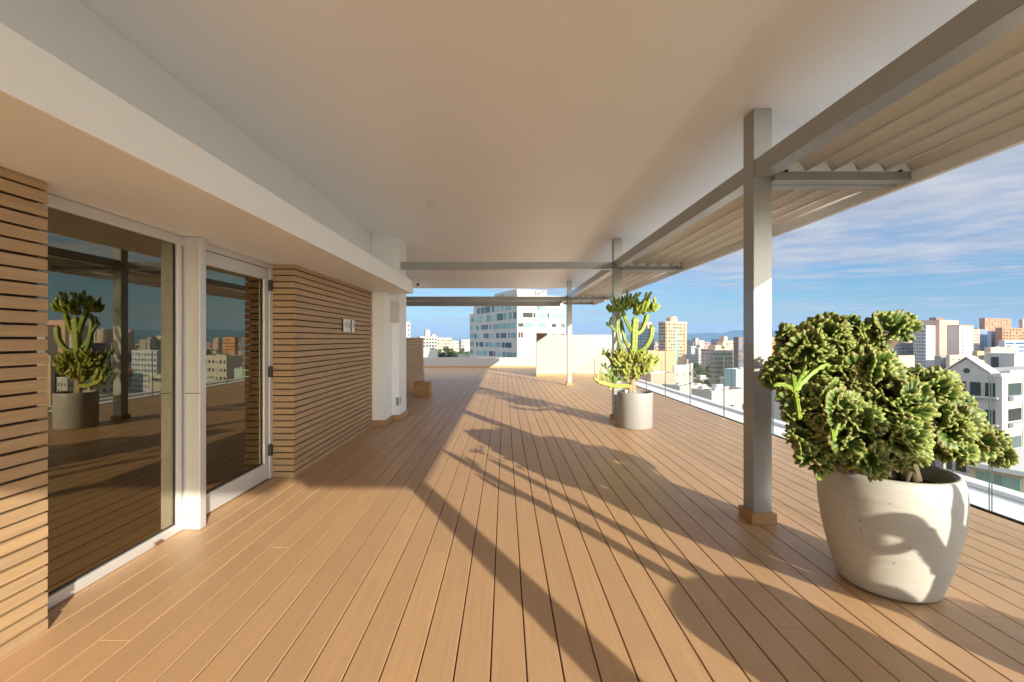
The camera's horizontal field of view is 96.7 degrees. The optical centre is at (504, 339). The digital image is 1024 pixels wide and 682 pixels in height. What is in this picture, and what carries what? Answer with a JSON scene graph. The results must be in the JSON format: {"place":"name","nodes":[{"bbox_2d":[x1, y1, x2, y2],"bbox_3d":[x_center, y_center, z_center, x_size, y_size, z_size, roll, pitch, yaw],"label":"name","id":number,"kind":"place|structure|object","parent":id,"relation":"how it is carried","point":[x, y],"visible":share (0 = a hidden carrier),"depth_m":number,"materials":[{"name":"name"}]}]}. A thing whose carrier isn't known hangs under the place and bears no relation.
{"place":"outdoors","nodes":[
{"label":"outdoors","id":0,"kind":"place"},
{"bbox_2d":[406,322,409,337],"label":"city building","id":1,"kind":"structure","parent":0,"point":[407,329],"depth_m":301.28,"materials":[{"name":"white concrete"}]},
{"bbox_2d":[417,330,436,348],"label":"city building","id":2,"kind":"structure","parent":0,"point":[430,342],"depth_m":354.05,"materials":[{"name":"white concrete"}]},
{"bbox_2d":[423,349,437,356],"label":"city building","id":3,"kind":"structure","parent":0,"point":[430,352],"depth_m":253.06,"materials":[{"name":"white concrete"}]},
{"bbox_2d":[437,338,451,352],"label":"city building","id":4,"kind":"structure","parent":0,"point":[442,343],"depth_m":382.27,"materials":[{"name":"beige concrete"}]},
{"bbox_2d":[452,341,458,351],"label":"city building","id":5,"kind":"structure","parent":0,"point":[455,345],"depth_m":481.66,"materials":[{"name":"beige concrete"}]},
{"bbox_2d":[458,354,469,356],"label":"city building","id":6,"kind":"structure","parent":0,"point":[463,355],"depth_m":211.04,"materials":[{"name":"grey concrete"}]},
{"bbox_2d":[459,340,469,351],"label":"city building","id":7,"kind":"structure","parent":0,"point":[465,344],"depth_m":432.26,"materials":[{"name":"white concrete"}]},
{"bbox_2d":[470,289,565,356],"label":"office tower","id":8,"kind":"structure","parent":0,"point":[503,331],"depth_m":166.59,"materials":[{"name":"white concrete"}]},
{"bbox_2d":[485,306,489,312],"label":"window","id":9,"kind":"structure","parent":8,"relation":"in","point":[487,309],"depth_m":184.97,"materials":[{"name":"blue glass"}]},
{"bbox_2d":[493,324,498,328],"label":"window","id":10,"kind":"structure","parent":8,"relation":"in","point":[495,326],"depth_m":176.99,"materials":[{"name":"teal glass"}]},
{"bbox_2d":[497,313,502,319],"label":"window","id":11,"kind":"structure","parent":8,"relation":"in","point":[499,316],"depth_m":173.04,"materials":[{"name":"blue glass"}]},
{"bbox_2d":[500,333,505,337],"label":"window","id":12,"kind":"structure","parent":8,"relation":"in","point":[502,335],"depth_m":170.90,"materials":[{"name":"blue glass"}]},
{"bbox_2d":[506,352,512,356],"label":"window","id":13,"kind":"structure","parent":8,"relation":"in","point":[508,354],"depth_m":165.64,"materials":[{"name":"teal glass"}]},
{"bbox_2d":[518,312,522,317],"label":"window","id":14,"kind":"structure","parent":8,"relation":"in","point":[520,314],"depth_m":160.47,"materials":[{"name":"white glass"}]},
{"bbox_2d":[523,312,532,317],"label":"window","id":15,"kind":"structure","parent":8,"relation":"in","point":[524,314],"depth_m":161.69,"materials":[{"name":"grey glass"}]},
{"bbox_2d":[523,323,532,326],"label":"window","id":16,"kind":"structure","parent":8,"relation":"in","point":[524,324],"depth_m":161.69,"materials":[{"name":"glass"}]},
{"bbox_2d":[537,313,546,317],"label":"window","id":17,"kind":"structure","parent":8,"relation":"in","point":[539,315],"depth_m":164.03,"materials":[{"name":"white glass"}]},
{"bbox_2d":[538,323,545,326],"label":"window","id":18,"kind":"structure","parent":8,"relation":"in","point":[539,324],"depth_m":164.03,"materials":[{"name":"glass"}]},
{"bbox_2d":[550,313,564,318],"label":"window","id":19,"kind":"structure","parent":8,"relation":"in","point":[552,315],"depth_m":166.70,"materials":[{"name":"white glass"}]},
{"bbox_2d":[637,322,654,349],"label":"city building","id":20,"kind":"structure","parent":0,"point":[643,337],"depth_m":484.38,"materials":[{"name":"grey concrete"}]},
{"bbox_2d":[637,371,675,385],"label":"city building","id":21,"kind":"structure","parent":0,"point":[657,377],"depth_m":96.48,"materials":[{"name":"beige concrete"}]},
{"bbox_2d":[658,316,686,364],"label":"city building","id":22,"kind":"structure","parent":0,"point":[672,334],"depth_m":456.03,"materials":[{"name":"beige concrete"}]},
{"bbox_2d":[673,363,692,382],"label":"city building","id":23,"kind":"structure","parent":0,"point":[682,372],"depth_m":119.37,"materials":[{"name":"white concrete"}]},
{"bbox_2d":[662,368,706,393],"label":"city building","id":24,"kind":"structure","parent":0,"point":[682,387],"depth_m":73.58,"materials":[{"name":"white concrete"}]},
{"bbox_2d":[689,346,695,364],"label":"city building","id":25,"kind":"structure","parent":0,"point":[692,350],"depth_m":561.58,"materials":[{"name":"white concrete"}]},
{"bbox_2d":[687,338,704,358],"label":"skyline tower","id":26,"kind":"structure","parent":0,"point":[697,342],"depth_m":688.14,"materials":[{"name":"white concrete"}]},
{"bbox_2d":[695,348,703,364],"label":"city building","id":27,"kind":"structure","parent":0,"point":[698,356],"depth_m":521.33,"materials":[{"name":"white concrete"}]},
{"bbox_2d":[406,143,1023,340],"label":"sky","id":28,"kind":"structure","parent":0,"point":[949,245],"materials":[{"name":"blue"}]},
{"bbox_2d":[701,345,731,366],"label":"skyline tower","id":29,"kind":"structure","parent":0,"point":[705,357],"depth_m":426.12,"materials":[{"name":"white concrete"}]},
{"bbox_2d":[691,369,742,409],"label":"city building","id":30,"kind":"structure","parent":0,"point":[733,396],"depth_m":59.63,"materials":[{"name":"white concrete"}]},
{"bbox_2d":[709,342,732,349],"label":"skyline tower","id":31,"kind":"structure","parent":0,"point":[723,345],"depth_m":446.79,"materials":[{"name":"beige concrete"}]},
{"bbox_2d":[710,350,732,386],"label":"city building","id":32,"kind":"structure","parent":0,"point":[716,364],"depth_m":302.19,"materials":[{"name":"grey concrete"}]},
{"bbox_2d":[713,337,732,345],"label":"skyline tower","id":33,"kind":"structure","parent":0,"point":[725,339],"depth_m":479.21,"materials":[{"name":"beige concrete"}]},
{"bbox_2d":[725,367,742,386],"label":"city building","id":34,"kind":"structure","parent":0,"point":[737,377],"depth_m":122.87,"materials":[{"name":"white concrete"}]},
{"bbox_2d":[733,337,742,367],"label":"city building","id":35,"kind":"structure","parent":0,"point":[738,351],"depth_m":281.32,"materials":[{"name":"concrete"}]},
{"bbox_2d":[622,330,887,341],"bbox_3d":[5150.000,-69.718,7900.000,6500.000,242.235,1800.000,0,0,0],"label":"hills","id":36,"kind":"structure","parent":0,"point":[730,335],"depth_m":7655.00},
{"bbox_2d":[772,337,774,352],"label":"city building","id":37,"kind":"structure","parent":0,"point":[773,341],"depth_m":421.95,"materials":[{"name":"beige concrete"}]},
{"bbox_2d":[774,390,787,422],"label":"city building","id":38,"kind":"structure","parent":0,"point":[777,411],"depth_m":71.10,"materials":[{"name":"white concrete"}]},
{"bbox_2d":[892,343,912,355],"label":"city building","id":39,"kind":"structure","parent":0,"point":[903,348],"depth_m":427.40,"materials":[{"name":"grey glass"}]},
{"bbox_2d":[896,355,914,367],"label":"city building","id":40,"kind":"structure","parent":0,"point":[908,361],"depth_m":294.78,"materials":[{"name":"beige concrete"}]},
{"bbox_2d":[914,325,935,368],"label":"city building","id":41,"kind":"structure","parent":0,"point":[925,347],"depth_m":403.05,"materials":[{"name":"white concrete"}]},
{"bbox_2d":[930,456,945,468],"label":"city block","id":42,"kind":"structure","parent":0,"point":[938,463],"depth_m":83.66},
{"bbox_2d":[934,355,945,369],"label":"city building","id":43,"kind":"structure","parent":0,"point":[940,360],"depth_m":241.24,"materials":[{"name":"grey concrete"}]},
{"bbox_2d":[946,354,967,367],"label":"city building","id":44,"kind":"structure","parent":0,"point":[951,359],"depth_m":231.16,"materials":[{"name":"white concrete"}]},
{"bbox_2d":[973,329,979,350],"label":"skyline tower","id":45,"kind":"structure","parent":0,"point":[976,339],"depth_m":500.54,"materials":[{"name":"white concrete"}]},
{"bbox_2d":[972,351,983,361],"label":"city building","id":46,"kind":"structure","parent":0,"point":[979,355],"depth_m":180.97,"materials":[{"name":"beige concrete"}]},
{"bbox_2d":[944,356,1023,476],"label":"gabled apartment house","id":47,"kind":"structure","parent":0,"point":[1008,402],"depth_m":51.36,"materials":[{"name":"white paint"}]},
{"bbox_2d":[947,462,951,468],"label":"window","id":48,"kind":"structure","parent":47,"relation":"in","point":[949,464],"depth_m":53.89,"materials":[{"name":"black glass"}]},
{"bbox_2d":[956,461,965,471],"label":"window","id":49,"kind":"structure","parent":47,"relation":"in","point":[963,468],"depth_m":52.95,"materials":[{"name":"black glass"}]},
{"bbox_2d":[970,382,980,395],"bbox_3d":[53.636,5.647,51.864,0.120,1.500,0.887,0,0,-24],"label":"window","id":50,"kind":"structure","parent":47,"relation":"in","point":[975,387],"depth_m":51.83,"materials":[{"name":"black glass"}]},
{"bbox_2d":[985,383,994,396],"bbox_3d":[54.155,5.647,50.715,0.120,1.500,0.887,0,0,-24],"label":"window","id":51,"kind":"structure","parent":47,"relation":"in","point":[986,384],"depth_m":50.85,"materials":[{"name":"black glass"}]},
{"bbox_2d":[985,409,994,423],"bbox_3d":[54.155,8.647,50.715,0.120,1.500,0.887,0,0,-24],"label":"window","id":52,"kind":"structure","parent":47,"relation":"in","point":[987,411],"depth_m":50.70,"materials":[{"name":"black glass"}]},
{"bbox_2d":[1008,383,1021,395],"bbox_3d":[57.516,5.647,51.342,3.100,1.350,0.120,0,0,-24],"label":"window","id":53,"kind":"structure","parent":47,"relation":"in","point":[1013,388],"depth_m":51.19,"materials":[{"name":"glass"}]},
{"bbox_2d":[1008,408,1021,420],"bbox_3d":[57.516,8.497,51.342,3.100,1.350,0.120,0,0,-24],"label":"window","id":54,"kind":"structure","parent":47,"relation":"in","point":[1014,414],"depth_m":51.23,"materials":[{"name":"grey glass"}]},
{"bbox_2d":[1010,435,1021,447],"bbox_3d":[57.516,11.647,51.342,3.100,1.350,0.120,0,0,-24],"label":"window","id":55,"kind":"structure","parent":47,"relation":"in","point":[1016,440],"depth_m":51.39,"materials":[{"name":"teal glass"}]},
{"bbox_2d":[980,329,988,350],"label":"city building","id":56,"kind":"structure","parent":0,"point":[983,338],"depth_m":565.92,"materials":[{"name":"blue glass"}]},
{"bbox_2d":[979,318,1010,330],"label":"city building","id":57,"kind":"structure","parent":0,"point":[990,324],"depth_m":772.54,"materials":[{"name":"concrete"}]},
{"bbox_2d":[969,446,1023,492],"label":"tan house","id":58,"kind":"structure","parent":0,"point":[1012,477],"depth_m":39.22,"materials":[{"name":"white concrete"}]},
{"bbox_2d":[976,471,982,480],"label":"window","id":59,"kind":"structure","parent":58,"relation":"in","point":[979,475],"depth_m":40.43,"materials":[{"name":"teal glass"}]},
{"bbox_2d":[985,473,990,482],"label":"window","id":60,"kind":"structure","parent":58,"relation":"in","point":[986,474],"depth_m":39.96,"materials":[{"name":"teal glass"}]},
{"bbox_2d":[994,474,1000,485],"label":"window","id":61,"kind":"structure","parent":58,"relation":"in","point":[997,478],"depth_m":39.39,"materials":[{"name":"teal glass"}]},
{"bbox_2d":[1003,476,1010,488],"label":"window","id":62,"kind":"structure","parent":58,"relation":"in","point":[1006,480],"depth_m":38.84,"materials":[{"name":"teal glass"}]},
{"bbox_2d":[1013,478,1020,491],"bbox_3d":[43.159,12.931,38.362,0.100,2.300,0.440,0,0,-24],"label":"window","id":63,"kind":"structure","parent":58,"relation":"in","point":[1016,482],"depth_m":38.29,"materials":[{"name":"teal glass"}]},
{"bbox_2d":[984,339,1018,363],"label":"city building","id":64,"kind":"structure","parent":0,"point":[1010,348],"depth_m":152.57,"materials":[{"name":"white concrete"}]},
{"bbox_2d":[986,352,1023,367],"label":"rooftop box","id":65,"kind":"object","parent":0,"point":[1003,359],"visible":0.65,"depth_m":63.03,"materials":[{"name":"white concrete"}]},
{"bbox_2d":[991,357,998,367],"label":"window","id":66,"kind":"structure","parent":65,"relation":"in","point":[994,360],"depth_m":63.72,"materials":[{"name":"black glass"}]},
{"bbox_2d":[995,328,1023,345],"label":"city building","id":67,"kind":"structure","parent":0,"point":[1009,333],"depth_m":526.48,"materials":[{"name":"concrete"}]},
{"bbox_2d":[998,340,1023,351],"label":"city building","id":68,"kind":"structure","parent":0,"point":[1014,343],"depth_m":335.77,"materials":[{"name":"white concrete"}]},
{"bbox_2d":[1019,319,1023,327],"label":"city building","id":69,"kind":"structure","parent":0,"point":[1021,323],"depth_m":801.35,"materials":[{"name":"concrete"}]},
{"bbox_3d":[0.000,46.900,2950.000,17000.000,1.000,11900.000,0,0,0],"label":"ground","id":70,"kind":"structure","parent":0,"visible":0},
{"bbox_2d":[430,346,469,356],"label":"city tree","id":71,"kind":"object","parent":70,"relation":"on","point":[446,353],"visible":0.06,"depth_m":275.29,"materials":[{"name":"green plant"}]},
{"bbox_2d":[637,350,675,371],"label":"city building","id":72,"kind":"structure","parent":70,"relation":"on","point":[670,359],"depth_m":153.23,"materials":[{"name":"yellow concrete"}]},
{"bbox_2d":[622,342,710,350],"bbox_3d":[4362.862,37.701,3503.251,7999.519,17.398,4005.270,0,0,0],"label":"distant suburb","id":73,"kind":"object","parent":70,"relation":"on","point":[657,348],"visible":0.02,"depth_m":2544.41,"materials":[{"name":"concrete"}]},
{"bbox_2d":[622,341,710,357],"bbox_3d":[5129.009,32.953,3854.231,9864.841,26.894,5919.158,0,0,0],"label":"distant woodland","id":74,"kind":"object","parent":70,"relation":"on","point":[658,343],"depth_m":3498.15,"materials":[{"name":"green plant"}]},
{"bbox_2d":[693,368,704,376],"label":"city tree","id":75,"kind":"object","parent":70,"relation":"on","point":[694,374],"visible":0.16,"depth_m":367.17,"materials":[{"name":"green plant"}]},
{"bbox_2d":[693,375,707,381],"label":"city block","id":76,"kind":"structure","parent":70,"relation":"on","point":[701,378],"depth_m":346.20,"materials":[{"name":"white concrete"}]},
{"bbox_2d":[693,377,709,384],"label":"city tree","id":77,"kind":"object","parent":70,"relation":"on","point":[708,380],"visible":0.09,"depth_m":341.56,"materials":[{"name":"green plant"}]},
{"bbox_2d":[695,364,709,376],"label":"city tree","id":78,"kind":"object","parent":70,"relation":"on","point":[706,372],"visible":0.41,"depth_m":367.25,"materials":[{"name":"green plant"}]},
{"bbox_2d":[624,375,1023,521],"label":"terrace building","id":79,"kind":"structure","parent":70,"relation":"on","point":[1008,502],"depth_m":4.38,"materials":[{"name":"white paint"}]},
{"bbox_2d":[423,357,535,367],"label":"parapet wall","id":80,"kind":"structure","parent":79,"relation":"on","point":[479,362],"depth_m":22.21,"materials":[{"name":"white concrete"}]},
{"bbox_2d":[416,368,600,681],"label":"deck base","id":81,"kind":"object","parent":79,"relation":"on","point":[495,567],"depth_m":2.67,"materials":[{"name":"brown wood"}]},
{"bbox_2d":[0,368,1023,681],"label":"deck","id":82,"kind":"structure","parent":81,"relation":"on","point":[332,566],"depth_m":2.67,"materials":[{"name":"brown wood"}]},
{"bbox_2d":[406,338,423,394],"bbox_3d":[-3.500,0.679,12.700,2.040,1.438,2.640,0,0,0],"label":"slat screen","id":83,"kind":"object","parent":82,"relation":"on","point":[414,359],"visible":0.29,"depth_m":12.47,"materials":[{"name":"brown wood"}]},
{"bbox_2d":[413,381,431,395],"bbox_3d":[-2.040,1.226,11.310,0.410,0.341,0.400,0,0,0],"label":"wooden stool","id":84,"kind":"object","parent":82,"relation":"on","point":[422,388],"visible":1,"depth_m":11.12,"materials":[{"name":"brown wood"}]},
{"bbox_2d":[0,0,976,659],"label":"rooftop pavilion","id":85,"kind":"structure","parent":82,"relation":"on","point":[220,220],"depth_m":3.03,"materials":[{"name":"paint"}]},
{"bbox_2d":[37,194,183,608],"bbox_3d":[-2.384,0.322,2.780,0.092,2.148,1.160,0,0,0],"label":"fixed window","id":86,"kind":"structure","parent":85,"relation":"in","point":[114,298],"depth_m":2.73,"materials":[{"name":"glass"}]},
{"bbox_2d":[206,243,272,513],"bbox_3d":[-2.360,0.322,4.027,0.120,2.148,1.145,0,0,0],"label":"glass door","id":87,"kind":"structure","parent":85,"relation":"in","point":[239,288],"depth_m":4.03,"materials":[{"name":"glass"}]},
{"bbox_2d":[342,319,354,331],"bbox_3d":[-2.113,-0.180,6.147,0.032,0.170,0.415,0,0,0],"label":"wall sign","id":88,"kind":"object","parent":85,"relation":"attached to","point":[348,325],"visible":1,"depth_m":6.11,"materials":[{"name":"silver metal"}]},
{"bbox_2d":[390,301,399,322],"bbox_3d":[-1.885,-0.465,7.728,0.185,0.375,0.145,0,0,0],"label":"wall speaker","id":89,"kind":"object","parent":85,"relation":"attached to","point":[394,311],"depth_m":7.66,"materials":[{"name":"white plastic"}]},
{"bbox_2d":[412,281,420,287],"bbox_3d":[-1.459,-0.899,7.478,0.140,0.091,0.144,0,0,0],"label":"security camera","id":90,"kind":"object","parent":85,"relation":"attached to","point":[416,284],"visible":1,"depth_m":7.45,"materials":[{"name":"white plastic"}]},
{"bbox_2d":[428,202,437,206],"bbox_3d":[-0.930,-1.732,5.860,0.130,0.035,0.130,0,0,0],"label":"smoke detector","id":91,"kind":"object","parent":85,"relation":"attached to","point":[433,204],"visible":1,"depth_m":5.82,"materials":[{"name":"white plastic"}]},
{"bbox_2d":[566,281,572,385],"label":"steel column","id":92,"kind":"structure","parent":82,"relation":"on","point":[569,338],"depth_m":13.72,"materials":[{"name":"metal"}]},
{"bbox_2d":[406,297,566,300],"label":"cross beam","id":93,"kind":"structure","parent":92,"relation":"attached to","point":[486,298],"depth_m":13.74,"materials":[{"name":"metal"}]},
{"bbox_2d":[536,333,611,376],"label":"block wall","id":94,"kind":"structure","parent":82,"relation":"on","point":[588,358],"depth_m":17.00,"materials":[{"name":"beige concrete"}]},
{"bbox_2d":[610,238,621,419],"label":"steel column","id":95,"kind":"structure","parent":82,"relation":"on","point":[616,272],"depth_m":7.88,"materials":[{"name":"metal"}]},
{"bbox_2d":[401,262,613,269],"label":"cross beam","id":96,"kind":"structure","parent":95,"relation":"attached to","point":[507,265],"depth_m":7.89,"materials":[{"name":"metal"}]},
{"bbox_2d":[617,390,652,429],"bbox_3d":[2.070,1.115,7.250,0.550,0.561,0.550,0,0,0],"label":"planter pot","id":97,"kind":"object","parent":82,"relation":"on","point":[634,411],"visible":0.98,"depth_m":7.02,"materials":[{"name":"ceramic"}]},
{"bbox_2d":[593,290,660,392],"bbox_3d":[1.907,0.074,7.224,1.218,1.707,0.465,0,0,-10],"label":"columnar cactus","id":98,"kind":"object","parent":97,"relation":"on","point":[630,367],"visible":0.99,"depth_m":7.20,"materials":[{"name":"green plant"}]},
{"bbox_2d":[739,109,776,524],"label":"steel column","id":99,"kind":"structure","parent":82,"relation":"on","point":[755,508],"depth_m":3.45,"materials":[{"name":"metal"}]},
{"bbox_2d":[560,0,1023,303],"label":"steel beam","id":100,"kind":"structure","parent":99,"relation":"attached to","point":[973,28],"depth_m":2.38,"materials":[{"name":"metal"}]},
{"bbox_2d":[406,301,559,305],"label":"cross beam","id":101,"kind":"structure","parent":100,"relation":"attached to","point":[482,303],"depth_m":15.56,"materials":[{"name":"metal"}]},
{"bbox_2d":[563,300,605,304],"bbox_3d":[2.554,-1.274,14.780,1.072,0.219,1.876,0,0,0],"label":"louvre canopy","id":102,"kind":"object","parent":100,"relation":"attached to","point":[585,302],"visible":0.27,"depth_m":15.60,"materials":[{"name":"metal"}]},
{"bbox_2d":[572,271,680,300],"bbox_3d":[2.554,-1.274,10.860,1.072,0.219,5.796,0,0,0],"label":"louvre canopy","id":103,"kind":"object","parent":100,"relation":"attached to","point":[631,281],"visible":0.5,"depth_m":10.37,"materials":[{"name":"metal"}]},
{"bbox_2d":[622,185,903,271],"bbox_3d":[2.554,-1.274,5.730,1.072,0.219,4.416,0,0,0],"label":"louvre canopy","id":104,"kind":"object","parent":100,"relation":"attached to","point":[716,234],"visible":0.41,"depth_m":4.90,"materials":[{"name":"metal"}]},
{"bbox_2d":[771,24,1023,187],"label":"louvre canopy","id":105,"kind":"object","parent":100,"relation":"attached to","point":[968,110],"visible":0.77,"depth_m":2.80,"materials":[{"name":"metal"}]},
{"bbox_2d":[816,460,969,602],"bbox_3d":[2.195,1.065,2.615,0.668,0.658,0.668,0,0,0],"label":"planter pot","id":106,"kind":"object","parent":82,"relation":"on","point":[898,540],"visible":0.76,"depth_m":2.37,"materials":[{"name":"stone"}]},
{"bbox_2d":[757,309,1019,482],"bbox_3d":[2.113,0.357,2.631,1.588,1.047,0.965,0,0,0],"label":"crested cactus","id":107,"kind":"object","parent":106,"relation":"in","point":[854,394],"visible":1,"depth_m":2.37,"materials":[{"name":"green plant"}]},
{"bbox_2d":[611,347,1023,525],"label":"glass railing","id":108,"kind":"object","parent":81,"relation":"attached to","point":[991,512],"visible":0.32,"depth_m":6.59,"materials":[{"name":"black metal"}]},
{"bbox_2d":[921,317,958,354],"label":"city building","id":109,"kind":"structure","parent":70,"relation":"on","point":[940,324],"depth_m":406.83,"materials":[{"name":"white concrete"}]},
{"bbox_2d":[947,325,973,355],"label":"city building","id":110,"kind":"structure","parent":70,"relation":"on","point":[959,339],"depth_m":406.52,"materials":[{"name":"white concrete"}]},
{"bbox_2d":[988,331,994,346],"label":"city building","id":111,"kind":"structure","parent":70,"relation":"on","point":[991,338],"depth_m":541.46,"materials":[{"name":"blue glass"}]}
]}

